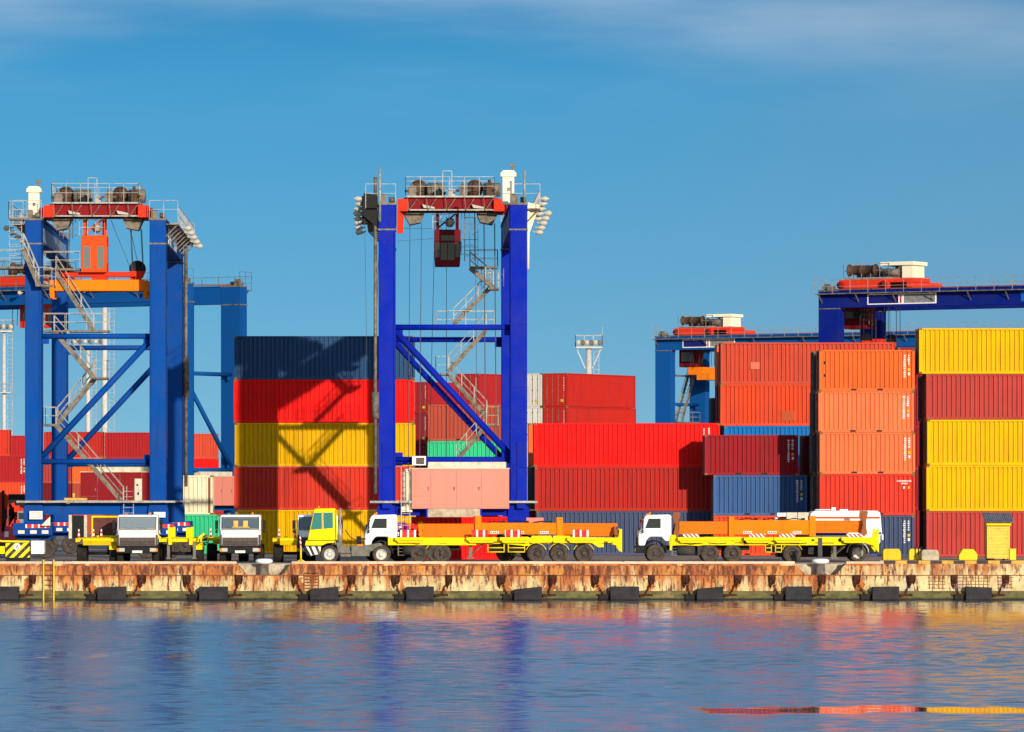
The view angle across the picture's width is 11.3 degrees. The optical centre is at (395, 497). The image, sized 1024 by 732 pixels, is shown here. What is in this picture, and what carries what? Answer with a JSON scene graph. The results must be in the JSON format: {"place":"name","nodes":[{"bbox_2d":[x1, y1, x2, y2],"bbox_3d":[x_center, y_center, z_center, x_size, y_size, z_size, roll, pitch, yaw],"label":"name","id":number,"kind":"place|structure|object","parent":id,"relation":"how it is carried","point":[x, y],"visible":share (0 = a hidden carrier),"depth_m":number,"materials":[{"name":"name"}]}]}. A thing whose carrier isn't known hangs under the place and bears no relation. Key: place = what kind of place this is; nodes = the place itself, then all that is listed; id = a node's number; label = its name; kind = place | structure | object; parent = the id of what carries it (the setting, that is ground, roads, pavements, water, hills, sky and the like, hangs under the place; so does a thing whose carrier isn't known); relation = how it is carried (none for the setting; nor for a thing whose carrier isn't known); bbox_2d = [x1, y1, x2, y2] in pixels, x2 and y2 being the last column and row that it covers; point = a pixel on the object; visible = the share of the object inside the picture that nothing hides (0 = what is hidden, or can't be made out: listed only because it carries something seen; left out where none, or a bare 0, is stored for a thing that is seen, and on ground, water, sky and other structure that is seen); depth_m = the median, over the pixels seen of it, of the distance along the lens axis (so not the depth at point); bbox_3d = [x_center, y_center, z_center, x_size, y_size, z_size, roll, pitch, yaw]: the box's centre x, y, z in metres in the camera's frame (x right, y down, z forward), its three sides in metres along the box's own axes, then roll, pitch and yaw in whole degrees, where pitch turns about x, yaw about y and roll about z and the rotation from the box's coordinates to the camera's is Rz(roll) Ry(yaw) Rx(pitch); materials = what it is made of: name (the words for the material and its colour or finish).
{"place":"outdoors","nodes":[
{"label":"outdoors","id":0,"kind":"place"},
{"bbox_2d":[0,320,13,435],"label":"lamp tower","id":1,"kind":"structure","parent":0,"point":[4,382],"depth_m":638.66,"materials":[{"name":"metal"}]},
{"bbox_2d":[71,339,101,431],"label":"lamp tower","id":2,"kind":"structure","parent":0,"point":[95,341],"depth_m":700.95,"materials":[{"name":"metal"}]},
{"bbox_2d":[73,515,103,533],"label":"shipping container","id":3,"kind":"object","parent":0,"point":[89,524],"visible":0.02,"depth_m":527.59,"materials":[{"name":"red metal"}]},
{"bbox_2d":[72,483,79,497],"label":"shipping container","id":4,"kind":"object","parent":3,"relation":"on","point":[76,488],"visible":0.04,"depth_m":527.60,"materials":[{"name":"red metal"}]},
{"bbox_2d":[44,457,104,482],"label":"shipping container","id":5,"kind":"object","parent":4,"relation":"on","point":[76,471],"visible":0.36,"depth_m":527.56,"materials":[{"name":"orange metal"}]},
{"bbox_2d":[44,432,103,456],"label":"shipping container","id":6,"kind":"object","parent":5,"relation":"on","point":[95,442],"visible":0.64,"depth_m":527.58,"materials":[{"name":"red metal"}]},
{"bbox_2d":[102,307,114,457],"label":"lamp tower","id":7,"kind":"structure","parent":0,"point":[104,382],"depth_m":624.75,"materials":[{"name":"metal"}]},
{"bbox_2d":[0,600,1023,731],"bbox_3d":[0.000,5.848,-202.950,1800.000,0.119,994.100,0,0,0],"label":"water","id":8,"kind":"structure","parent":0,"point":[511,665],"depth_m":178.71,"materials":[{"name":"blue liquid"}]},
{"bbox_2d":[0,560,1023,599],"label":"quay","id":9,"kind":"structure","parent":0,"point":[473,580],"depth_m":293.45,"materials":[{"name":"concrete"}]},
{"bbox_2d":[0,575,35,599],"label":"quay fender","id":10,"kind":"object","parent":9,"relation":"attached to","point":[9,592],"visible":1,"depth_m":292.83,"materials":[{"name":"rubber"}]},
{"bbox_2d":[83,575,145,599],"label":"quay fender","id":11,"kind":"object","parent":9,"relation":"attached to","point":[111,593],"visible":1,"depth_m":293.18,"materials":[{"name":"rubber"}]},
{"bbox_2d":[182,575,242,599],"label":"quay fender","id":12,"kind":"object","parent":9,"relation":"attached to","point":[213,593],"visible":1,"depth_m":293.18,"materials":[{"name":"rubber"}]},
{"bbox_2d":[291,575,354,599],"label":"quay fender","id":13,"kind":"object","parent":9,"relation":"attached to","point":[329,593],"visible":1,"depth_m":293.18,"materials":[{"name":"rubber"}]},
{"bbox_2d":[391,575,452,599],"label":"quay fender","id":14,"kind":"object","parent":9,"relation":"attached to","point":[420,593],"visible":1,"depth_m":293.18,"materials":[{"name":"rubber"}]},
{"bbox_2d":[496,575,557,599],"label":"quay fender","id":15,"kind":"object","parent":9,"relation":"attached to","point":[533,593],"visible":1,"depth_m":293.20,"materials":[{"name":"rubber"}]},
{"bbox_2d":[591,575,655,599],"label":"quay fender","id":16,"kind":"object","parent":9,"relation":"attached to","point":[624,592],"visible":1,"depth_m":293.15,"materials":[{"name":"rubber"}]},
{"bbox_2d":[681,575,741,599],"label":"quay fender","id":17,"kind":"object","parent":9,"relation":"attached to","point":[713,593],"visible":1,"depth_m":293.18,"materials":[{"name":"rubber"}]},
{"bbox_2d":[768,575,825,599],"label":"quay fender","id":18,"kind":"object","parent":9,"relation":"attached to","point":[798,592],"visible":1,"depth_m":293.17,"materials":[{"name":"rubber"}]},
{"bbox_2d":[852,575,915,599],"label":"quay fender","id":19,"kind":"object","parent":9,"relation":"attached to","point":[885,593],"visible":1,"depth_m":293.18,"materials":[{"name":"rubber"}]},
{"bbox_2d":[951,575,1009,599],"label":"quay fender","id":20,"kind":"object","parent":9,"relation":"attached to","point":[978,593],"visible":1,"depth_m":293.18,"materials":[{"name":"rubber"}]},
{"bbox_2d":[0,534,1023,563],"bbox_3d":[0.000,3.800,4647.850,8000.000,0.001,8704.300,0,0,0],"label":"ground","id":21,"kind":"structure","parent":0,"point":[60,554],"depth_m":319.88,"materials":[{"name":"concrete"}]},
{"bbox_2d":[0,490,24,555],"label":"container handler","id":22,"kind":"object","parent":21,"relation":"on","point":[12,507],"visible":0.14,"depth_m":327.20,"materials":[{"name":"red metal"}]},
{"bbox_2d":[0,540,44,560],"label":"striped barrier","id":23,"kind":"object","parent":21,"relation":"on","point":[16,551],"visible":0.99,"depth_m":305.01,"materials":[{"name":"yellow metal"}]},
{"bbox_2d":[76,529,116,560],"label":"container trailer","id":24,"kind":"object","parent":21,"relation":"on","point":[83,553],"visible":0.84,"depth_m":299.18,"materials":[{"name":"yellow metal"}]},
{"bbox_2d":[92,516,117,536],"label":"headboard frame","id":25,"kind":"object","parent":24,"relation":"on","point":[103,523],"visible":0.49,"depth_m":302.02,"materials":[{"name":"yellow metal"}]},
{"bbox_2d":[0,177,202,558],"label":"gantry crane","id":26,"kind":"object","parent":21,"relation":"on","point":[152,482],"visible":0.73,"depth_m":319.52,"materials":[{"name":"blue paint"}]},
{"bbox_2d":[49,260,149,298],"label":"container spreader","id":27,"kind":"object","parent":26,"relation":"hanging from","point":[99,282],"visible":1,"depth_m":320.57,"materials":[{"name":"orange metal"}]},
{"bbox_2d":[0,260,251,514],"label":"gantry crane","id":28,"kind":"object","parent":21,"relation":"on","point":[230,299],"visible":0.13,"depth_m":419.66,"materials":[{"name":"paint"}]},
{"bbox_2d":[112,512,162,560],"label":"lorry","id":29,"kind":"object","parent":21,"relation":"on","point":[137,533],"visible":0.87,"depth_m":298.35,"materials":[{"name":"white paint"}]},
{"bbox_2d":[131,514,220,553],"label":"shipping container","id":30,"kind":"object","parent":21,"relation":"on","point":[202,524],"visible":0.3,"depth_m":346.41,"materials":[{"name":"green metal"}]},
{"bbox_2d":[183,475,213,513],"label":"shipping container","id":31,"kind":"object","parent":30,"relation":"on","point":[198,491],"visible":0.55,"depth_m":346.42,"materials":[{"name":"beige metal"}]},
{"bbox_2d":[158,527,208,560],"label":"container trailer","id":32,"kind":"object","parent":21,"relation":"on","point":[196,552],"visible":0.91,"depth_m":299.07,"materials":[{"name":"yellow metal"}]},
{"bbox_2d":[206,528,248,560],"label":"container trailer","id":33,"kind":"object","parent":21,"relation":"on","point":[212,552],"visible":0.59,"depth_m":306.13,"materials":[{"name":"black rubber"}]},
{"bbox_2d":[215,512,265,561],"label":"lorry","id":34,"kind":"object","parent":21,"relation":"on","point":[240,533],"visible":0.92,"depth_m":298.35,"materials":[{"name":"white paint"}]},
{"bbox_2d":[273,529,315,561],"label":"container trailer","id":35,"kind":"object","parent":21,"relation":"on","point":[279,553],"visible":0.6,"depth_m":300.61,"materials":[{"name":"yellow metal"}]},
{"bbox_2d":[292,514,342,560],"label":"lorry","id":36,"kind":"object","parent":21,"relation":"on","point":[303,524],"visible":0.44,"depth_m":299.63,"materials":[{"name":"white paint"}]},
{"bbox_2d":[235,510,415,552],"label":"shipping container","id":37,"kind":"object","parent":21,"relation":"on","point":[355,522],"visible":0.29,"depth_m":348.52,"materials":[{"name":"yellow metal"}]},
{"bbox_2d":[234,466,414,509],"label":"shipping container","id":38,"kind":"object","parent":37,"relation":"on","point":[295,488],"visible":0.75,"depth_m":348.51,"materials":[{"name":"red metal"}]},
{"bbox_2d":[235,423,414,466],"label":"shipping container","id":39,"kind":"object","parent":38,"relation":"on","point":[304,444],"visible":0.8,"depth_m":348.53,"materials":[{"name":"yellow metal"}]},
{"bbox_2d":[234,379,414,422],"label":"shipping container","id":40,"kind":"object","parent":39,"relation":"on","point":[302,401],"visible":0.91,"depth_m":348.53,"materials":[{"name":"red metal"}]},
{"bbox_2d":[234,336,414,379],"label":"shipping container","id":41,"kind":"object","parent":40,"relation":"on","point":[303,357],"visible":0.85,"depth_m":348.53,"materials":[{"name":"blue metal"}]},
{"bbox_2d":[304,506,389,560],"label":"terminal tractor","id":42,"kind":"object","parent":21,"relation":"on","point":[323,529],"visible":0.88,"depth_m":296.85,"materials":[{"name":"yellow paint"}]},
{"bbox_2d":[364,512,459,560],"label":"lorry","id":43,"kind":"object","parent":21,"relation":"on","point":[381,525],"visible":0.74,"depth_m":299.67,"materials":[{"name":"white paint"}]},
{"bbox_2d":[353,163,551,560],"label":"gantry crane","id":44,"kind":"object","parent":21,"relation":"on","point":[460,485],"visible":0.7,"depth_m":302.01,"materials":[{"name":"paint"}]},
{"bbox_2d":[411,517,506,559],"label":"shipping container","id":45,"kind":"object","parent":21,"relation":"on","point":[481,552],"visible":0.35,"depth_m":313.46,"materials":[{"name":"metal"}]},
{"bbox_2d":[388,529,621,560],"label":"container trailer","id":46,"kind":"object","parent":21,"relation":"on","point":[512,541],"visible":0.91,"depth_m":299.54,"materials":[{"name":"metal"}]},
{"bbox_2d":[417,516,618,537],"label":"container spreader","id":47,"kind":"object","parent":46,"relation":"on","point":[559,527],"visible":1,"depth_m":300.35,"materials":[{"name":"orange metal"}]},
{"bbox_2d":[535,511,710,554],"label":"shipping container","id":48,"kind":"object","parent":21,"relation":"on","point":[628,523],"visible":0.32,"depth_m":338.26,"materials":[{"name":"blue metal"}]},
{"bbox_2d":[534,467,710,510],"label":"shipping container","id":49,"kind":"object","parent":48,"relation":"on","point":[622,488],"visible":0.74,"depth_m":338.29,"materials":[{"name":"red metal"}]},
{"bbox_2d":[533,423,719,466],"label":"shipping container","id":50,"kind":"object","parent":49,"relation":"on","point":[617,444],"visible":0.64,"depth_m":338.29,"materials":[{"name":"red metal"}]},
{"bbox_2d":[633,512,749,560],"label":"lorry","id":51,"kind":"object","parent":21,"relation":"on","point":[650,525],"visible":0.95,"depth_m":299.27,"materials":[{"name":"white paint"}]},
{"bbox_2d":[711,515,806,555],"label":"shipping container","id":52,"kind":"object","parent":21,"relation":"on","point":[756,550],"visible":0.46,"depth_m":334.32,"materials":[{"name":"metal"}]},
{"bbox_2d":[711,475,806,514],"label":"shipping container","id":53,"kind":"object","parent":52,"relation":"on","point":[752,494],"visible":0.88,"depth_m":334.32,"materials":[{"name":"blue metal"}]},
{"bbox_2d":[702,435,797,474],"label":"shipping container","id":54,"kind":"object","parent":53,"relation":"on","point":[749,454],"visible":1,"depth_m":334.34,"materials":[{"name":"red metal"}]},
{"bbox_2d":[667,529,878,561],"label":"container trailer","id":55,"kind":"object","parent":21,"relation":"on","point":[790,550],"visible":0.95,"depth_m":299.15,"materials":[{"name":"metal"}]},
{"bbox_2d":[672,511,867,537],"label":"container spreader","id":56,"kind":"object","parent":55,"relation":"on","point":[810,526],"visible":1,"depth_m":299.85,"materials":[{"name":"orange metal"}]},
{"bbox_2d":[774,507,882,560],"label":"tank lorry","id":57,"kind":"object","parent":21,"relation":"on","point":[856,552],"visible":0.51,"depth_m":303.23,"materials":[{"name":"white paint"}]},
{"bbox_2d":[652,313,1022,422],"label":"gantry crane","id":58,"kind":"object","parent":21,"relation":"on","point":[696,341],"visible":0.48,"depth_m":551.02,"materials":[{"name":"paint"}]},
{"bbox_2d":[860,515,914,556],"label":"shipping container","id":59,"kind":"object","parent":21,"relation":"on","point":[897,531],"visible":0.42,"depth_m":328.65,"materials":[{"name":"blue metal"}]},
{"bbox_2d":[817,474,914,514],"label":"shipping container","id":60,"kind":"object","parent":59,"relation":"on","point":[888,494],"visible":0.8,"depth_m":328.60,"materials":[{"name":"red metal"}]},
{"bbox_2d":[817,433,914,473],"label":"shipping container","id":61,"kind":"object","parent":60,"relation":"on","point":[865,453],"visible":1,"depth_m":328.61,"materials":[{"name":"orange metal"}]},
{"bbox_2d":[815,391,913,432],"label":"shipping container","id":62,"kind":"object","parent":61,"relation":"on","point":[864,411],"visible":1,"depth_m":328.58,"materials":[{"name":"orange metal"}]},
{"bbox_2d":[816,350,914,391],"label":"shipping container","id":63,"kind":"object","parent":62,"relation":"on","point":[865,370],"visible":1,"depth_m":328.63,"materials":[{"name":"orange metal"}]},
{"bbox_2d":[814,261,1023,347],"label":"gantry crane","id":64,"kind":"object","parent":21,"relation":"on","point":[867,298],"visible":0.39,"depth_m":427.84,"materials":[{"name":"blue paint"}]},
{"bbox_2d":[923,511,1023,556],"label":"shipping container","id":65,"kind":"object","parent":21,"relation":"on","point":[949,533],"visible":0.68,"depth_m":328.61,"materials":[{"name":"red metal"}]},
{"bbox_2d":[923,465,1023,510],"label":"shipping container","id":66,"kind":"object","parent":65,"relation":"on","point":[973,487],"visible":1,"depth_m":328.63,"materials":[{"name":"yellow metal"}]},
{"bbox_2d":[923,420,1023,464],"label":"shipping container","id":67,"kind":"object","parent":66,"relation":"on","point":[973,442],"visible":1,"depth_m":328.62,"materials":[{"name":"yellow metal"}]},
{"bbox_2d":[922,374,1023,419],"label":"shipping container","id":68,"kind":"object","parent":67,"relation":"on","point":[972,396],"visible":1,"depth_m":328.60,"materials":[{"name":"red metal"}]},
{"bbox_2d":[915,328,1023,374],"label":"shipping container","id":69,"kind":"object","parent":68,"relation":"on","point":[969,350],"visible":1,"depth_m":328.62,"materials":[{"name":"yellow metal"}]},
{"bbox_2d":[982,512,1013,559],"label":"wooden hut","id":70,"kind":"object","parent":21,"relation":"on","point":[997,535],"visible":0.96,"depth_m":309.00,"materials":[{"name":"yellow wood"}]},
{"bbox_2d":[0,0,1023,482],"label":"sky","id":71,"kind":"structure","parent":0,"point":[696,157],"materials":[{"name":"blue"}]},
{"bbox_2d":[575,327,602,373],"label":"lamp tower","id":72,"kind":"structure","parent":0,"point":[593,342],"depth_m":598.64,"materials":[{"name":"metal"}]},
{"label":"shipping container","id":73,"kind":"object","parent":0,"visible":0},
{"bbox_2d":[427,441,500,467],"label":"shipping container","id":74,"kind":"object","parent":73,"relation":"on","point":[437,448],"visible":0.23,"depth_m":371.00,"materials":[{"name":"green metal"}]},
{"bbox_2d":[428,405,500,440],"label":"shipping container","id":75,"kind":"object","parent":74,"relation":"on","point":[458,428],"visible":0.56,"depth_m":371.02,"materials":[{"name":"red metal"}]},
{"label":"shipping container","id":76,"kind":"object","parent":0,"visible":0},
{"bbox_2d":[0,483,24,494],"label":"shipping container","id":77,"kind":"object","parent":76,"relation":"on","point":[13,488],"visible":0.26,"depth_m":500.02,"materials":[{"name":"red metal"}]},
{"bbox_2d":[0,456,24,481],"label":"shipping container","id":78,"kind":"object","parent":77,"relation":"on","point":[12,468],"visible":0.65,"depth_m":500.00,"materials":[{"name":"metal"}]},
{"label":"shipping container","id":79,"kind":"object","parent":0,"visible":0},
{"bbox_2d":[105,458,142,458],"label":"shipping container","id":80,"kind":"object","parent":79,"relation":"on","point":[123,458],"visible":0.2,"depth_m":532.45,"materials":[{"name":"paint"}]},
{"bbox_2d":[105,432,149,457],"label":"shipping container","id":81,"kind":"object","parent":80,"relation":"on","point":[127,444],"visible":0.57,"depth_m":532.43,"materials":[{"name":"metal"}]},
{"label":"shipping container","id":82,"kind":"object","parent":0,"visible":0},
{"bbox_2d":[194,458,218,467],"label":"shipping container","id":83,"kind":"object","parent":82,"relation":"on","point":[206,463],"visible":0.23,"depth_m":542.50,"materials":[{"name":"red metal"}]},
{"bbox_2d":[194,434,218,458],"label":"shipping container","id":84,"kind":"object","parent":83,"relation":"on","point":[205,446],"visible":0.43,"depth_m":542.47,"materials":[{"name":"red metal"}]},
{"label":"shipping container","id":85,"kind":"object","parent":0,"visible":0},
{"bbox_2d":[543,407,635,422],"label":"shipping container","id":86,"kind":"object","parent":85,"relation":"on","point":[583,415],"visible":0.4,"depth_m":452.41,"materials":[{"name":"red metal"}]},
{"bbox_2d":[543,373,635,407],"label":"shipping container","id":87,"kind":"object","parent":86,"relation":"on","point":[585,390],"visible":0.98,"depth_m":452.67,"materials":[{"name":"red metal"}]},
{"bbox_2d":[545,374,565,404],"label":"door","id":88,"kind":"structure","parent":87,"relation":"in","point":[554,392],"depth_m":449.93,"materials":[{"name":"red paint"}]},
{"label":"shipping container","id":89,"kind":"object","parent":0,"visible":0},
{"bbox_2d":[527,407,542,439],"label":"shipping container","id":90,"kind":"object","parent":89,"relation":"on","point":[534,414],"visible":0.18,"depth_m":450.98,"materials":[{"name":"white metal"}]},
{"bbox_2d":[527,373,542,406],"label":"shipping container","id":91,"kind":"object","parent":90,"relation":"on","point":[535,390],"visible":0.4,"depth_m":450.95,"materials":[{"name":"white metal"}]},
{"bbox_2d":[527,375,539,404],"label":"door","id":92,"kind":"structure","parent":91,"relation":"in","point":[533,393],"depth_m":451.03,"materials":[{"name":"white paint"}]},
{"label":"shipping container","id":93,"kind":"object","parent":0,"visible":0},
{"bbox_2d":[455,373,500,404],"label":"shipping container","id":94,"kind":"object","parent":93,"relation":"on","point":[490,388],"visible":0.23,"depth_m":452.00,"materials":[{"name":"metal"}]},
{"bbox_2d":[457,375,477,404],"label":"door","id":95,"kind":"structure","parent":94,"relation":"in","point":[472,378],"depth_m":451.58,"materials":[{"name":"paint"}]},
{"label":"shipping container","id":96,"kind":"object","parent":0,"visible":0},
{"bbox_2d":[406,444,426,467],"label":"shipping container","id":97,"kind":"object","parent":96,"relation":"on","point":[423,449],"visible":0.01,"depth_m":483.66,"materials":[{"name":"red paint"}]},
{"bbox_2d":[414,413,427,443],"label":"shipping container","id":98,"kind":"object","parent":97,"relation":"on","point":[421,426],"visible":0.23,"depth_m":483.60,"materials":[{"name":"red metal"}]},
{"bbox_2d":[414,382,454,412],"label":"shipping container","id":99,"kind":"object","parent":98,"relation":"on","point":[428,391],"visible":0.26,"depth_m":483.87,"materials":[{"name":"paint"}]},
{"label":"shipping container","id":100,"kind":"object","parent":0,"visible":0},
{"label":"shipping container","id":101,"kind":"object","parent":100,"relation":"on","visible":0},
{"bbox_2d":[799,436,809,474],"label":"shipping container","id":102,"kind":"object","parent":101,"relation":"on","point":[804,455],"visible":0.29,"depth_m":337.74,"materials":[{"name":"red metal"}]},
{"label":"shipping container","id":103,"kind":"object","parent":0,"visible":0},
{"bbox_2d":[722,426,809,467],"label":"shipping container","id":104,"kind":"object","parent":103,"relation":"on","point":[769,430],"visible":0.2,"depth_m":363.92,"materials":[{"name":"blue metal"}]},
{"bbox_2d":[718,384,809,425],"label":"shipping container","id":105,"kind":"object","parent":104,"relation":"on","point":[763,404],"visible":0.51,"depth_m":363.96,"materials":[{"name":"orange metal"}]},
{"bbox_2d":[719,342,893,384],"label":"shipping container","id":106,"kind":"object","parent":105,"relation":"on","point":[764,363],"visible":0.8,"depth_m":363.97,"materials":[{"name":"red metal"}]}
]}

